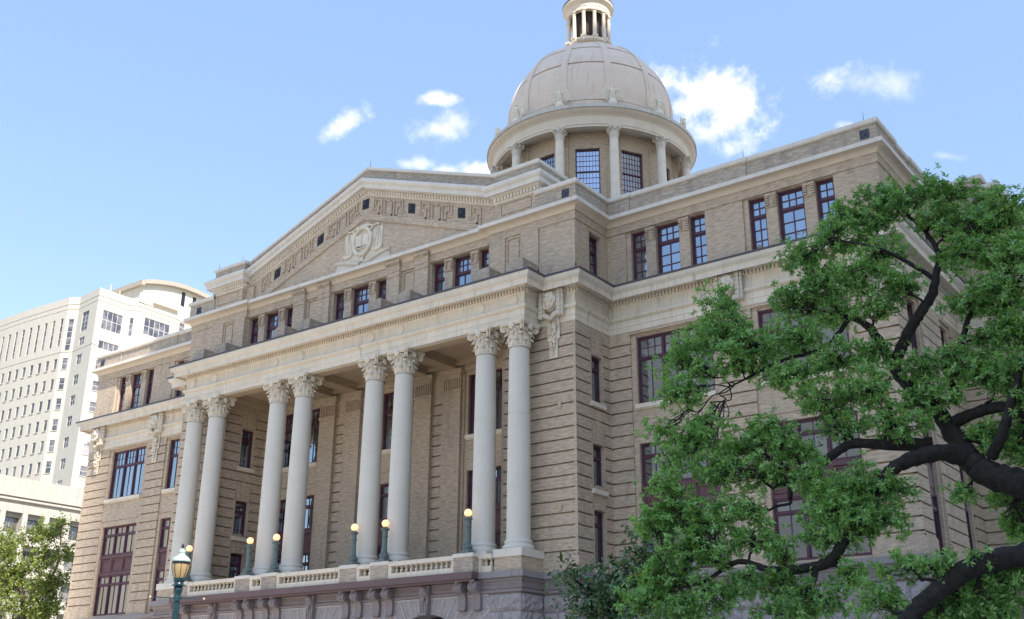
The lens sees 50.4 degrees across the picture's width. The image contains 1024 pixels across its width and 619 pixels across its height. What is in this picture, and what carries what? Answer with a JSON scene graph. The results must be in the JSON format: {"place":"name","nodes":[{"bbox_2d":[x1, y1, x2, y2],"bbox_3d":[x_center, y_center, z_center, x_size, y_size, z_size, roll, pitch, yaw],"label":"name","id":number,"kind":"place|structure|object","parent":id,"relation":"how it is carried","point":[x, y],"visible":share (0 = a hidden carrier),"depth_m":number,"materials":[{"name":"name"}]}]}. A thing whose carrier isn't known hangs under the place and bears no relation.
{"place":"outdoors","nodes":[
{"label":"outdoors","id":0,"kind":"place"},
{"bbox_2d":[0,474,84,618],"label":"office block","id":1,"kind":"structure","parent":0,"point":[26,503],"depth_m":137.24,"materials":[{"name":"white concrete"}]},
{"bbox_2d":[4,511,20,531],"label":"window","id":2,"kind":"structure","parent":1,"relation":"in","point":[10,517],"depth_m":135.19,"materials":[{"name":"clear glass"}]},
{"bbox_2d":[11,610,19,618],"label":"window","id":3,"kind":"structure","parent":1,"relation":"in","point":[16,615],"depth_m":133.06,"materials":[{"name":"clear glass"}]},
{"bbox_2d":[21,547,35,564],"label":"window","id":4,"kind":"structure","parent":1,"relation":"in","point":[26,553],"depth_m":135.89,"materials":[{"name":"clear glass"}]},
{"bbox_2d":[26,515,42,534],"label":"window","id":5,"kind":"structure","parent":1,"relation":"in","point":[32,519],"depth_m":137.25,"materials":[{"name":"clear glass"}]},
{"bbox_2d":[43,549,58,568],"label":"window","id":6,"kind":"structure","parent":1,"relation":"in","point":[48,567],"depth_m":138.30,"materials":[{"name":"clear glass"}]},
{"bbox_2d":[48,518,63,537],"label":"window","id":7,"kind":"structure","parent":1,"relation":"in","point":[50,520],"depth_m":139.31,"materials":[{"name":"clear glass"}]},
{"bbox_2d":[59,584,69,602],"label":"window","id":8,"kind":"structure","parent":1,"relation":"in","point":[66,592],"depth_m":138.96,"materials":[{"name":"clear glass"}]},
{"bbox_2d":[63,553,73,570],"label":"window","id":9,"kind":"structure","parent":1,"relation":"in","point":[69,565],"depth_m":140.13,"materials":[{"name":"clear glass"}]},
{"bbox_2d":[68,521,79,540],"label":"window","id":10,"kind":"structure","parent":1,"relation":"in","point":[75,530],"depth_m":141.68,"materials":[{"name":"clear glass"}]},
{"bbox_2d":[0,279,210,488],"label":"office tower","id":11,"kind":"structure","parent":0,"point":[49,353],"depth_m":215.77,"materials":[{"name":"white concrete"}]},
{"bbox_2d":[5,335,10,360],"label":"window","id":12,"kind":"structure","parent":11,"relation":"in","point":[9,335],"depth_m":226.96,"materials":[{"name":"grey glass"}]},
{"bbox_2d":[12,332,17,358],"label":"window","id":13,"kind":"structure","parent":11,"relation":"in","point":[17,332],"depth_m":225.52,"materials":[{"name":"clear glass"}]},
{"bbox_2d":[19,330,24,356],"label":"window","id":14,"kind":"structure","parent":11,"relation":"in","point":[23,330],"depth_m":224.15,"materials":[{"name":"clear glass"}]},
{"bbox_2d":[26,328,31,354],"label":"window","id":15,"kind":"structure","parent":11,"relation":"in","point":[30,328],"depth_m":222.84,"materials":[{"name":"grey glass"}]},
{"bbox_2d":[33,325,39,352],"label":"window","id":16,"kind":"structure","parent":11,"relation":"in","point":[39,325],"depth_m":221.43,"materials":[{"name":"grey glass"}]},
{"bbox_2d":[41,323,47,350],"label":"window","id":17,"kind":"structure","parent":11,"relation":"in","point":[46,323],"depth_m":220.24,"materials":[{"name":"grey glass"}]},
{"bbox_2d":[0,444,88,484],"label":"lower windows","id":18,"kind":"structure","parent":11,"relation":"in","point":[48,464],"depth_m":206.77,"materials":[{"name":"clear glass"}]},
{"bbox_2d":[5,444,86,488],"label":"lower window frames","id":19,"kind":"structure","parent":11,"relation":"in","point":[85,444],"depth_m":207.08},
{"bbox_2d":[48,440,54,451],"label":"window","id":20,"kind":"structure","parent":11,"relation":"in","point":[51,445],"depth_m":208.62,"materials":[{"name":"grey glass"}]},
{"bbox_2d":[49,321,55,348],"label":"window","id":21,"kind":"structure","parent":11,"relation":"in","point":[53,327],"depth_m":218.93,"materials":[{"name":"grey glass"}]},
{"bbox_2d":[52,419,57,430],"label":"window","id":22,"kind":"structure","parent":11,"relation":"in","point":[55,421],"depth_m":210.06,"materials":[{"name":"grey glass"}]},
{"bbox_2d":[55,398,61,409],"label":"window","id":23,"kind":"structure","parent":11,"relation":"in","point":[58,401],"depth_m":211.44,"materials":[{"name":"grey glass"}]},
{"bbox_2d":[57,319,63,346],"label":"window","id":24,"kind":"structure","parent":11,"relation":"in","point":[61,325],"depth_m":217.65,"materials":[{"name":"grey glass"}]},
{"bbox_2d":[58,378,64,388],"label":"window","id":25,"kind":"structure","parent":11,"relation":"in","point":[61,382],"depth_m":213.00,"materials":[{"name":"grey glass"}]},
{"bbox_2d":[61,358,67,368],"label":"window","id":26,"kind":"structure","parent":11,"relation":"in","point":[64,364],"depth_m":214.41,"materials":[{"name":"grey glass"}]},
{"bbox_2d":[63,437,68,447],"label":"window","id":27,"kind":"structure","parent":11,"relation":"in","point":[66,439],"depth_m":206.47,"materials":[{"name":"grey glass"}]},
{"bbox_2d":[64,319,73,350],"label":"window","id":28,"kind":"structure","parent":11,"relation":"in","point":[70,326],"depth_m":216.51,"materials":[{"name":"grey glass"}]},
{"bbox_2d":[67,416,71,426],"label":"window","id":29,"kind":"structure","parent":11,"relation":"in","point":[70,417],"depth_m":207.94,"materials":[{"name":"grey glass"}]},
{"bbox_2d":[70,395,74,405],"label":"window","id":30,"kind":"structure","parent":11,"relation":"in","point":[72,397],"depth_m":209.44,"materials":[{"name":"grey glass"}]},
{"bbox_2d":[73,374,78,384],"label":"window","id":31,"kind":"structure","parent":11,"relation":"in","point":[76,376],"depth_m":210.88,"materials":[{"name":"grey glass"}]},
{"bbox_2d":[76,354,81,364],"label":"window","id":32,"kind":"structure","parent":11,"relation":"in","point":[79,356],"depth_m":212.32,"materials":[{"name":"grey glass"}]},
{"bbox_2d":[81,311,88,331],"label":"window","id":33,"kind":"structure","parent":11,"relation":"in","point":[85,315],"depth_m":215.04,"materials":[{"name":"grey glass"}]},
{"bbox_2d":[89,401,95,411],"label":"window","id":34,"kind":"structure","parent":11,"relation":"in","point":[92,404],"depth_m":207.46,"materials":[{"name":"grey glass"}]},
{"bbox_2d":[92,381,98,390],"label":"window","id":35,"kind":"structure","parent":11,"relation":"in","point":[95,384],"depth_m":208.90,"materials":[{"name":"grey glass"}]},
{"bbox_2d":[98,340,118,351],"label":"window","id":36,"kind":"structure","parent":11,"relation":"in","point":[103,345],"depth_m":212.84,"materials":[{"name":"grey glass"}]},
{"bbox_2d":[101,310,122,333],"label":"window","id":37,"kind":"structure","parent":11,"relation":"in","point":[112,322],"depth_m":214.83,"materials":[{"name":"grey glass"}]},
{"bbox_2d":[128,318,133,335],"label":"window","id":38,"kind":"structure","parent":11,"relation":"in","point":[131,319],"depth_m":217.57,"materials":[{"name":"grey glass"}]},
{"bbox_2d":[143,317,169,337],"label":"window","id":39,"kind":"structure","parent":11,"relation":"in","point":[153,328],"depth_m":221.54,"materials":[{"name":"grey glass"}]},
{"bbox_2d":[179,323,184,330],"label":"window","id":40,"kind":"structure","parent":11,"relation":"in","point":[181,327],"depth_m":227.51,"materials":[{"name":"glass"}]},
{"bbox_2d":[0,0,1023,319],"label":"sky","id":41,"kind":"structure","parent":0,"point":[178,141],"materials":[{"name":"blue"}]},
{"bbox_2d":[63,0,1023,618],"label":"courthouse","id":42,"kind":"structure","parent":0,"point":[421,360],"depth_m":66.03,"materials":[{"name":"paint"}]},
{"bbox_2d":[93,573,129,615],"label":"window","id":43,"kind":"structure","parent":42,"relation":"in","point":[112,590],"depth_m":86.08,"materials":[{"name":"glass"}]},
{"bbox_2d":[101,523,136,556],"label":"window","id":44,"kind":"structure","parent":42,"relation":"in","point":[117,540],"depth_m":87.59,"materials":[{"name":"glass"}]},
{"bbox_2d":[118,377,126,410],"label":"window","id":45,"kind":"structure","parent":42,"relation":"in","point":[123,388],"depth_m":93.18,"materials":[{"name":"glass"}]},
{"bbox_2d":[109,446,145,498],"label":"window","id":46,"kind":"structure","parent":42,"relation":"in","point":[128,467],"depth_m":89.51,"materials":[{"name":"glass"}]},
{"bbox_2d":[130,373,141,407],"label":"window","id":47,"kind":"structure","parent":42,"relation":"in","point":[137,378],"depth_m":92.08,"materials":[{"name":"glass"}]},
{"bbox_2d":[146,370,153,403],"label":"window","id":48,"kind":"structure","parent":42,"relation":"in","point":[151,375],"depth_m":91.01,"materials":[{"name":"glass"}]},
{"bbox_2d":[151,569,164,611],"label":"window","id":49,"kind":"structure","parent":42,"relation":"in","point":[159,579],"depth_m":83.01,"materials":[{"name":"glass"}]},
{"bbox_2d":[159,518,170,548],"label":"window","id":50,"kind":"structure","parent":42,"relation":"in","point":[165,528],"depth_m":84.24,"materials":[{"name":"glass"}]},
{"bbox_2d":[166,439,179,488],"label":"window","id":51,"kind":"structure","parent":42,"relation":"in","point":[172,469],"depth_m":86.16,"materials":[{"name":"glass"}]},
{"bbox_2d":[176,361,184,396],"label":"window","id":52,"kind":"structure","parent":42,"relation":"in","point":[178,393],"depth_m":88.36,"materials":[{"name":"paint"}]},
{"bbox_2d":[184,545,192,581],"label":"globe lamp","id":53,"kind":"object","parent":42,"relation":"on","point":[189,549],"visible":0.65,"depth_m":71.70,"materials":[{"name":"green metal"}]},
{"bbox_2d":[229,553,241,587],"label":"window","id":54,"kind":"structure","parent":42,"relation":"in","point":[235,559],"depth_m":75.61,"materials":[{"name":"glass"}]},
{"bbox_2d":[233,501,246,535],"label":"window","id":55,"kind":"structure","parent":42,"relation":"in","point":[240,507],"depth_m":76.79,"materials":[{"name":"glass"}]},
{"bbox_2d":[239,430,252,468],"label":"window","id":56,"kind":"structure","parent":42,"relation":"in","point":[247,436],"depth_m":78.53,"materials":[{"name":"glass"}]},
{"bbox_2d":[238,537,255,575],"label":"globe lamp","id":57,"kind":"object","parent":42,"relation":"on","point":[247,569],"visible":1,"depth_m":68.08,"materials":[{"name":"green metal"}]},
{"bbox_2d":[250,318,258,343],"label":"window","id":58,"kind":"structure","parent":42,"relation":"in","point":[254,335],"depth_m":79.24,"materials":[{"name":"glass"}]},
{"bbox_2d":[266,312,278,339],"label":"window","id":59,"kind":"structure","parent":42,"relation":"in","point":[273,319],"depth_m":78.24,"materials":[{"name":"glass"}]},
{"bbox_2d":[265,534,280,572],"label":"globe lamp","id":60,"kind":"object","parent":42,"relation":"on","point":[274,567],"visible":1,"depth_m":66.71,"materials":[{"name":"green metal"}]},
{"bbox_2d":[287,308,292,326],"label":"window","id":61,"kind":"structure","parent":42,"relation":"in","point":[290,311],"depth_m":77.28,"materials":[{"name":"glass"}]},
{"bbox_2d":[277,552,309,570],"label":"window","id":62,"kind":"structure","parent":42,"relation":"in","point":[306,556],"depth_m":74.12,"materials":[{"name":"glass"}]},
{"bbox_2d":[278,495,313,533],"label":"window","id":63,"kind":"structure","parent":42,"relation":"in","point":[310,499],"depth_m":75.54,"materials":[{"name":"glass"}]},
{"bbox_2d":[283,408,319,467],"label":"window","id":64,"kind":"structure","parent":42,"relation":"in","point":[315,413],"depth_m":77.75,"materials":[{"name":"glass"}]},
{"bbox_2d":[335,293,343,319],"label":"window","id":65,"kind":"structure","parent":42,"relation":"in","point":[340,297],"depth_m":74.33,"materials":[{"name":"glass"}]},
{"bbox_2d":[343,524,359,564],"bbox_3d":[-9.178,13.632,63.101,0.840,2.405,0.720,-14,-25,34],"label":"globe lamp","id":66,"kind":"object","parent":42,"relation":"on","point":[352,558],"visible":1,"depth_m":62.93,"materials":[{"name":"green metal"}]},
{"bbox_2d":[353,285,368,314],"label":"window","id":67,"kind":"structure","parent":42,"relation":"in","point":[361,297],"depth_m":73.25,"materials":[{"name":"glass"}]},
{"bbox_2d":[377,544,381,557],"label":"window","id":68,"kind":"structure","parent":42,"relation":"in","point":[379,547],"depth_m":70.26,"materials":[{"name":"glass"}]},
{"bbox_2d":[379,280,386,299],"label":"window","id":69,"kind":"structure","parent":42,"relation":"in","point":[382,285],"depth_m":72.26,"materials":[{"name":"glass"}]},
{"bbox_2d":[374,520,392,561],"bbox_3d":[-7.216,13.131,61.723,0.840,2.405,0.720,-14,-25,34],"label":"globe lamp","id":70,"kind":"object","parent":42,"relation":"on","point":[384,554],"visible":1,"depth_m":61.56,"materials":[{"name":"green metal"}]},
{"bbox_2d":[379,484,388,520],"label":"window","id":71,"kind":"structure","parent":42,"relation":"in","point":[384,489],"depth_m":71.28,"materials":[{"name":"glass"}]},
{"bbox_2d":[382,392,413,449],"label":"window","id":72,"kind":"structure","parent":42,"relation":"in","point":[388,398],"depth_m":73.16,"materials":[{"name":"glass"}]},
{"bbox_2d":[434,262,444,291],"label":"window","id":73,"kind":"structure","parent":42,"relation":"in","point":[439,269],"depth_m":69.34,"materials":[{"name":"glass"}]},
{"bbox_2d":[455,255,470,286],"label":"window","id":74,"kind":"structure","parent":42,"relation":"in","point":[462,266],"depth_m":68.28,"materials":[{"name":"glass"}]},
{"bbox_2d":[457,509,474,553],"bbox_3d":[-2.369,11.892,58.321,0.840,2.405,0.720,-14,-25,34],"label":"globe lamp","id":75,"kind":"object","parent":42,"relation":"on","point":[467,546],"visible":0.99,"depth_m":58.17,"materials":[{"name":"green metal"}]},
{"bbox_2d":[468,466,500,508],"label":"window","id":76,"kind":"structure","parent":42,"relation":"in","point":[498,469],"depth_m":66.31,"materials":[{"name":"paint"}]},
{"bbox_2d":[469,369,501,433],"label":"window","id":77,"kind":"structure","parent":42,"relation":"in","point":[498,372],"depth_m":68.43,"materials":[{"name":"glass"}]},
{"bbox_2d":[482,249,488,267],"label":"window","id":78,"kind":"structure","parent":42,"relation":"in","point":[485,254],"depth_m":67.41,"materials":[{"name":"glass"}]},
{"bbox_2d":[495,531,500,548],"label":"window","id":79,"kind":"structure","parent":42,"relation":"in","point":[497,533],"depth_m":64.85,"materials":[{"name":"glass"}]},
{"bbox_2d":[511,104,524,122],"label":"eagle statue","id":80,"kind":"object","parent":42,"relation":"on","point":[515,113],"visible":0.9,"depth_m":98.14,"materials":[{"name":"stone"}]},
{"bbox_2d":[541,155,553,167],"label":"drum window","id":81,"kind":"structure","parent":42,"relation":"in","point":[549,160],"depth_m":95.98,"materials":[{"name":"glass"}]},
{"bbox_2d":[549,88,570,106],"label":"eagle statue","id":82,"kind":"object","parent":42,"relation":"on","point":[555,96],"visible":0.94,"depth_m":95.60,"materials":[{"name":"stone"}]},
{"bbox_2d":[575,149,600,193],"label":"drum window","id":83,"kind":"structure","parent":42,"relation":"in","point":[587,161],"depth_m":94.38,"materials":[{"name":"glass"}]},
{"bbox_2d":[589,236,596,274],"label":"window","id":84,"kind":"structure","parent":42,"relation":"in","point":[592,242],"depth_m":64.76,"materials":[{"name":"glass"}]},
{"bbox_2d":[591,356,599,402],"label":"window","id":85,"kind":"structure","parent":42,"relation":"in","point":[594,362],"depth_m":62.01,"materials":[{"name":"glass"}]},
{"bbox_2d":[593,445,601,486],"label":"window","id":86,"kind":"structure","parent":42,"relation":"in","point":[596,450],"depth_m":60.26,"materials":[{"name":"glass"}]},
{"bbox_2d":[594,511,602,569],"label":"window","id":87,"kind":"structure","parent":42,"relation":"in","point":[598,515],"depth_m":58.87,"materials":[{"name":"glass"}]},
{"bbox_2d":[601,85,622,103],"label":"eagle statue","id":88,"kind":"object","parent":42,"relation":"on","point":[617,92],"visible":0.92,"depth_m":95.16,"materials":[{"name":"stone"}]},
{"bbox_2d":[621,151,642,193],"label":"drum window","id":89,"kind":"structure","parent":42,"relation":"in","point":[631,163],"depth_m":94.89,"materials":[{"name":"glass"}]},
{"bbox_2d":[632,231,646,279],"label":"window","id":90,"kind":"structure","parent":42,"relation":"in","point":[639,243],"depth_m":64.47,"materials":[{"name":"glass"}]},
{"bbox_2d":[650,96,665,113],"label":"eagle statue","id":91,"kind":"object","parent":42,"relation":"on","point":[658,103],"visible":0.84,"depth_m":96.73,"materials":[{"name":"stone"}]},
{"bbox_2d":[657,222,680,273],"bbox_3d":[9.233,-3.426,63.256,1.550,3.320,0.190,-14,-25,34],"label":"window","id":92,"kind":"structure","parent":42,"relation":"in","point":[668,235],"depth_m":63.38,"materials":[{"name":"glass"}]},
{"bbox_2d":[637,328,714,402],"bbox_3d":[9.201,3.074,60.853,4.800,4.020,0.195,-14,-25,34],"label":"window","id":93,"kind":"structure","parent":42,"relation":"in","point":[660,343],"depth_m":61.68,"materials":[{"name":"glass"}]},
{"bbox_2d":[641,435,717,485],"bbox_3d":[9.163,8.159,58.948,4.800,2.360,0.195,-14,-25,34],"label":"window","id":94,"kind":"structure","parent":42,"relation":"in","point":[648,452],"depth_m":59.92,"materials":[{"name":"glass"}]},
{"bbox_2d":[680,117,686,127],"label":"eagle statue","id":95,"kind":"object","parent":42,"relation":"on","point":[682,122],"visible":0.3,"depth_m":100.18,"materials":[{"name":"stone"}]},
{"bbox_2d":[644,507,723,570],"bbox_3d":[9.134,12.162,57.449,4.800,3.150,0.195,-14,-25,34],"label":"window","id":96,"kind":"structure","parent":42,"relation":"in","point":[694,563],"depth_m":57.22,"materials":[{"name":"paint"}]},
{"bbox_2d":[691,214,706,264],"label":"window","id":97,"kind":"structure","parent":42,"relation":"in","point":[698,230],"depth_m":62.27,"materials":[{"name":"glass"}]},
{"bbox_2d":[749,197,768,249],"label":"window","id":98,"kind":"structure","parent":42,"relation":"in","point":[757,208],"depth_m":60.18,"materials":[{"name":"glass"}]},
{"bbox_2d":[778,186,806,241],"bbox_3d":[15.301,-4.977,58.995,1.540,3.320,0.190,-14,-25,34],"label":"window","id":99,"kind":"structure","parent":42,"relation":"in","point":[791,202],"depth_m":59.12,"materials":[{"name":"glass"}]},
{"bbox_2d":[758,294,850,380],"bbox_3d":[15.237,1.531,56.615,4.830,4.020,0.195,-14,-25,34],"label":"window","id":100,"kind":"structure","parent":42,"relation":"in","point":[765,316],"depth_m":57.09,"materials":[{"name":"glass"}]},
{"bbox_2d":[768,411,861,466],"bbox_3d":[15.200,6.616,54.710,4.830,2.360,0.195,-14,-25,34],"label":"window","id":101,"kind":"structure","parent":42,"relation":"in","point":[828,445],"depth_m":54.54,"materials":[{"name":"glass"}]},
{"bbox_2d":[773,491,872,560],"bbox_3d":[15.170,10.619,53.211,4.830,3.150,0.195,-14,-25,34],"label":"window","id":102,"kind":"structure","parent":42,"relation":"in","point":[782,515],"depth_m":54.00,"materials":[{"name":"glass"}]},
{"bbox_2d":[816,178,835,228],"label":"window","id":103,"kind":"structure","parent":42,"relation":"in","point":[825,188],"depth_m":58.17,"materials":[{"name":"glass"}]},
{"bbox_2d":[906,300,918,363],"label":"window","id":104,"kind":"structure","parent":42,"relation":"in","point":[909,306],"depth_m":56.56,"materials":[{"name":"glass"}]},
{"bbox_2d":[930,492,943,554],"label":"window","id":105,"kind":"structure","parent":42,"relation":"in","point":[933,497],"depth_m":53.03,"materials":[{"name":"paint"}]},
{"bbox_2d":[940,330,949,389],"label":"window","id":106,"kind":"structure","parent":42,"relation":"in","point":[942,336],"depth_m":61.05,"materials":[{"name":"paint"}]},
{"bbox_2d":[959,467,963,482],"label":"window","id":107,"kind":"structure","parent":42,"relation":"in","point":[961,472],"depth_m":58.34,"materials":[{"name":"paint"}]},
{"bbox_2d":[964,509,972,552],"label":"window","id":108,"kind":"structure","parent":42,"relation":"in","point":[967,515],"depth_m":57.26,"materials":[{"name":"paint"}]},
{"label":"pavement","id":109,"kind":"structure","parent":0,"visible":0},
{"bbox_2d":[149,544,204,618],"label":"street lamp","id":110,"kind":"object","parent":109,"relation":"on","point":[181,561],"visible":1,"depth_m":27.96,"materials":[{"name":"green metal"}]},
{"bbox_2d":[612,162,1023,618],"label":"live oak","id":111,"kind":"object","parent":109,"relation":"on","point":[986,583],"visible":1,"depth_m":23.60,"materials":[{"name":"green plant"}]},
{"label":"ground","id":112,"kind":"structure","parent":0,"visible":0},
{"bbox_2d":[0,511,76,618],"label":"street tree","id":113,"kind":"object","parent":112,"relation":"on","point":[13,574],"visible":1,"depth_m":99.75,"materials":[{"name":"green plant"}]},
{"bbox_2d":[541,524,709,618],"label":"magnolia","id":114,"kind":"object","parent":112,"relation":"on","point":[601,602],"visible":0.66,"depth_m":26.88,"materials":[{"name":"green plant"}]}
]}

